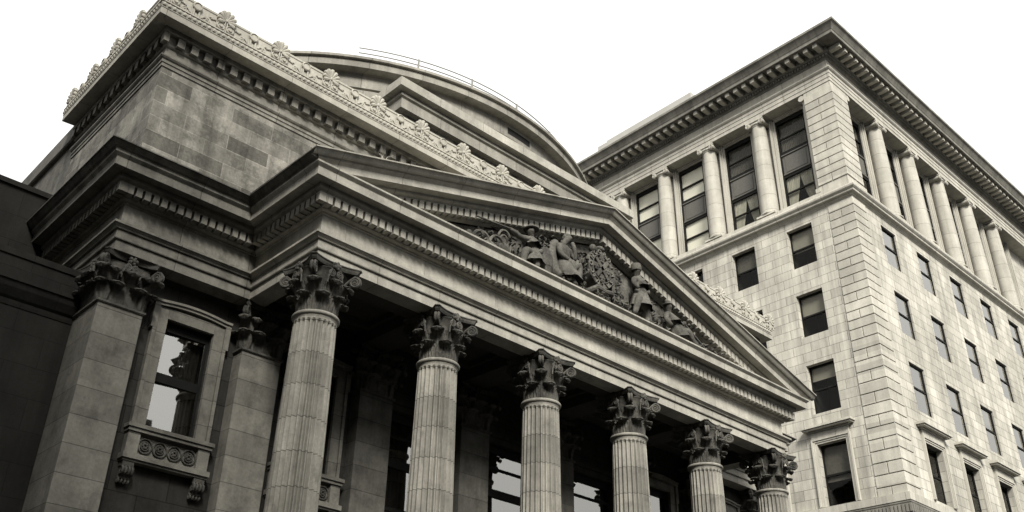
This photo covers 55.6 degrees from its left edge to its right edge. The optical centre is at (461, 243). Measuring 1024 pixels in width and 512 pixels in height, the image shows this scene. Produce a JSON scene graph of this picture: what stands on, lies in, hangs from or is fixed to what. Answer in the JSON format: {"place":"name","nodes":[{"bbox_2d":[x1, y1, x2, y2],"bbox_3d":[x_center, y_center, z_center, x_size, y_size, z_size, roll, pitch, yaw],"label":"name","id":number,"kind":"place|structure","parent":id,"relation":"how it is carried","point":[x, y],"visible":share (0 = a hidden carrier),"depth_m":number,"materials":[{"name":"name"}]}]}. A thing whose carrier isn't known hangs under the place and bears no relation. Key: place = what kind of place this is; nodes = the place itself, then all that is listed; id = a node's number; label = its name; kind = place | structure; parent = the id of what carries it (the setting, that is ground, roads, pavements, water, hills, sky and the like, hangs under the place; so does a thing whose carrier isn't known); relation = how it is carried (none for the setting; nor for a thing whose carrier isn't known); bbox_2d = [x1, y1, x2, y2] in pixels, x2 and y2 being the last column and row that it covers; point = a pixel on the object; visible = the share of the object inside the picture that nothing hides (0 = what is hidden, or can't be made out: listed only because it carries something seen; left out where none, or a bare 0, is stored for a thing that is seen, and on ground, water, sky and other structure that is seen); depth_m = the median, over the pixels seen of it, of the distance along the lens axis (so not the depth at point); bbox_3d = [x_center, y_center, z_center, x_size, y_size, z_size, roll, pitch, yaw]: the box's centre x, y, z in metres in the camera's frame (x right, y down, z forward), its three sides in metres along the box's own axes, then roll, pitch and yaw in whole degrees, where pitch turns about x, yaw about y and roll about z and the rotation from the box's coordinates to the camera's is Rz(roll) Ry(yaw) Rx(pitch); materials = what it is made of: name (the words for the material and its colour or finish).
{"place":"outdoors","nodes":[
{"label":"outdoors","id":0,"kind":"place"},
{"bbox_2d":[0,0,1023,422],"label":"sky","id":1,"kind":"structure","parent":0,"point":[589,71],"materials":[{"name":"white"}]},
{"label":"ground","id":2,"kind":"structure","parent":0,"visible":0},
{"bbox_2d":[0,174,81,511],"bbox_3d":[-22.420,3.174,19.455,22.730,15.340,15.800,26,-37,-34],"label":"annex building","id":3,"kind":"structure","parent":2,"relation":"on","point":[39,304],"depth_m":21.46,"materials":[{"name":"stone"}]},
{"bbox_2d":[22,0,816,511],"bbox_3d":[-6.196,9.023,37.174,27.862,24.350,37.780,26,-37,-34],"label":"bank building","id":4,"kind":"structure","parent":2,"relation":"on","point":[296,292],"depth_m":24.98,"materials":[{"name":"stone"}]},
{"bbox_2d":[115,297,232,501],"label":"window","id":5,"kind":"structure","parent":4,"relation":"in","point":[158,431],"depth_m":22.31,"materials":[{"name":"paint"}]},
{"bbox_2d":[263,348,353,511],"bbox_3d":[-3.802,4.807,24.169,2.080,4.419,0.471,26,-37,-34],"label":"window","id":6,"kind":"structure","parent":4,"relation":"in","point":[331,483],"depth_m":24.52,"materials":[{"name":"paint"}]},
{"bbox_2d":[384,397,414,511],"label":"window","id":7,"kind":"structure","parent":4,"relation":"in","point":[401,426],"depth_m":26.27,"materials":[{"name":"glass"}]},
{"bbox_2d":[487,430,521,511],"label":"window","id":8,"kind":"structure","parent":4,"relation":"in","point":[504,475],"depth_m":28.59,"materials":[{"name":"glass"}]},
{"bbox_2d":[573,459,613,511],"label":"window","id":9,"kind":"structure","parent":4,"relation":"in","point":[589,494],"depth_m":30.86,"materials":[{"name":"paint"}]},
{"bbox_2d":[649,472,678,511],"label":"window","id":10,"kind":"structure","parent":4,"relation":"in","point":[667,484],"depth_m":33.00,"materials":[{"name":"paint"}]},
{"bbox_2d":[725,498,740,511],"bbox_3d":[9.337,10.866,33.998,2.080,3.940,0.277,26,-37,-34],"label":"window","id":11,"kind":"structure","parent":4,"relation":"in","point":[731,506],"depth_m":35.20,"materials":[{"name":"paint"}]},
{"bbox_2d":[577,16,1023,511],"bbox_3d":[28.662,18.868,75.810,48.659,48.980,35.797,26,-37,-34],"label":"office building","id":12,"kind":"structure","parent":2,"relation":"on","point":[842,206],"depth_m":61.47,"materials":[{"name":"stone"}]},
{"bbox_2d":[636,184,661,250],"bbox_3d":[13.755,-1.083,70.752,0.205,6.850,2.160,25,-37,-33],"label":"tall window","id":13,"kind":"structure","parent":12,"relation":"in","point":[648,211],"depth_m":71.47,"materials":[{"name":"glass"}]},
{"bbox_2d":[679,161,709,251],"bbox_3d":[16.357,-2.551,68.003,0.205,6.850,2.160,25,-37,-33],"label":"tall window","id":14,"kind":"structure","parent":12,"relation":"in","point":[692,187],"depth_m":68.05,"materials":[{"name":"glass"}]},
{"bbox_2d":[697,271,703,282],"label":"window","id":15,"kind":"structure","parent":12,"relation":"in","point":[700,276],"depth_m":64.99,"materials":[{"name":"glass"}]},
{"bbox_2d":[725,136,760,230],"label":"tall window","id":16,"kind":"structure","parent":12,"relation":"in","point":[745,205],"depth_m":65.47,"materials":[{"name":"glass"}]},
{"bbox_2d":[735,249,758,291],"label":"window","id":17,"kind":"structure","parent":12,"relation":"in","point":[746,266],"depth_m":62.05,"materials":[{"name":"glass"}]},
{"bbox_2d":[759,312,766,348],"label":"window","id":18,"kind":"structure","parent":12,"relation":"in","point":[764,344],"depth_m":60.30,"materials":[{"name":"paint"}]},
{"bbox_2d":[775,109,815,206],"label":"tall window","id":19,"kind":"structure","parent":12,"relation":"in","point":[794,152],"depth_m":62.70,"materials":[{"name":"glass"}]},
{"bbox_2d":[789,225,816,269],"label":"window","id":20,"kind":"structure","parent":12,"relation":"in","point":[802,241],"depth_m":59.25,"materials":[{"name":"glass"}]},
{"bbox_2d":[799,290,828,336],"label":"window","id":21,"kind":"structure","parent":12,"relation":"in","point":[812,306],"depth_m":57.08,"materials":[{"name":"glass"}]},
{"bbox_2d":[809,360,840,413],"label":"window","id":22,"kind":"structure","parent":12,"relation":"in","point":[823,376],"depth_m":55.03,"materials":[{"name":"glass"}]},
{"bbox_2d":[821,440,855,505],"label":"window","id":23,"kind":"structure","parent":12,"relation":"in","point":[837,469],"depth_m":52.27,"materials":[{"name":"glass"}]},
{"bbox_2d":[851,120,871,195],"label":"tall window","id":24,"kind":"structure","parent":12,"relation":"in","point":[856,133],"depth_m":63.15,"materials":[{"name":"glass"}]},
{"bbox_2d":[860,227,900,271],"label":"window","id":25,"kind":"structure","parent":12,"relation":"in","point":[892,256],"depth_m":59.09,"materials":[{"name":"glass"}]},
{"bbox_2d":[875,292,914,339],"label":"window","id":26,"kind":"structure","parent":12,"relation":"in","point":[903,309],"depth_m":56.85,"materials":[{"name":"glass"}]},
{"bbox_2d":[886,149,905,219],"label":"tall window","id":27,"kind":"structure","parent":12,"relation":"in","point":[889,154],"depth_m":65.98,"materials":[{"name":"glass"}]},
{"bbox_2d":[909,363,931,417],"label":"window","id":28,"kind":"structure","parent":12,"relation":"in","point":[917,375],"depth_m":54.58,"materials":[{"name":"glass"}]},
{"bbox_2d":[901,448,946,504],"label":"window","id":29,"kind":"structure","parent":12,"relation":"in","point":[938,484],"depth_m":52.26,"materials":[{"name":"glass"}]},
{"bbox_2d":[917,254,935,295],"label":"window","id":30,"kind":"structure","parent":12,"relation":"in","point":[924,267],"depth_m":61.58,"materials":[{"name":"glass"}]},
{"bbox_2d":[918,176,937,244],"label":"tall window","id":31,"kind":"structure","parent":12,"relation":"in","point":[920,179],"depth_m":68.58,"materials":[{"name":"glass"}]},
{"bbox_2d":[931,317,950,362],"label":"window","id":32,"kind":"structure","parent":12,"relation":"in","point":[942,346],"depth_m":59.36,"materials":[{"name":"glass"}]},
{"bbox_2d":[946,385,967,436],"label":"window","id":33,"kind":"structure","parent":12,"relation":"in","point":[958,417],"depth_m":56.88,"materials":[{"name":"glass"}]},
{"bbox_2d":[949,202,965,264],"bbox_3d":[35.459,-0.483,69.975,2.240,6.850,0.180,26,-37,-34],"label":"tall window","id":34,"kind":"structure","parent":12,"relation":"in","point":[949,202],"depth_m":71.20,"materials":[{"name":"glass"}]},
{"bbox_2d":[950,278,967,318],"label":"window","id":35,"kind":"structure","parent":12,"relation":"in","point":[957,292],"depth_m":64.05,"materials":[{"name":"glass"}]},
{"bbox_2d":[965,468,981,511],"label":"window","id":36,"kind":"structure","parent":12,"relation":"in","point":[970,476],"depth_m":54.88,"materials":[{"name":"glass"}]},
{"bbox_2d":[964,339,983,383],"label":"window","id":37,"kind":"structure","parent":12,"relation":"in","point":[975,367],"depth_m":61.82,"materials":[{"name":"glass"}]},
{"bbox_2d":[980,300,997,339],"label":"window","id":38,"kind":"structure","parent":12,"relation":"in","point":[986,311],"depth_m":66.55,"materials":[{"name":"glass"}]},
{"bbox_2d":[980,406,1001,455],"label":"window","id":39,"kind":"structure","parent":12,"relation":"in","point":[987,416],"depth_m":59.41,"materials":[{"name":"glass"}]},
{"bbox_2d":[995,360,1013,402],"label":"window","id":40,"kind":"structure","parent":12,"relation":"in","point":[1005,384],"depth_m":64.30,"materials":[{"name":"glass"}]},
{"bbox_2d":[1000,485,1011,511],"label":"window","id":41,"kind":"structure","parent":12,"relation":"in","point":[1004,491],"depth_m":57.58,"materials":[{"name":"glass"}]},
{"bbox_2d":[1008,321,1023,357],"bbox_3d":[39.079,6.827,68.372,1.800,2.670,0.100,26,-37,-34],"label":"window","id":42,"kind":"structure","parent":12,"relation":"in","point":[1018,346],"depth_m":68.60,"materials":[{"name":"glass"}]},
{"bbox_2d":[1011,424,1023,467],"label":"window","id":43,"kind":"structure","parent":12,"relation":"in","point":[1018,435],"depth_m":62.24,"materials":[{"name":"glass"}]}
]}

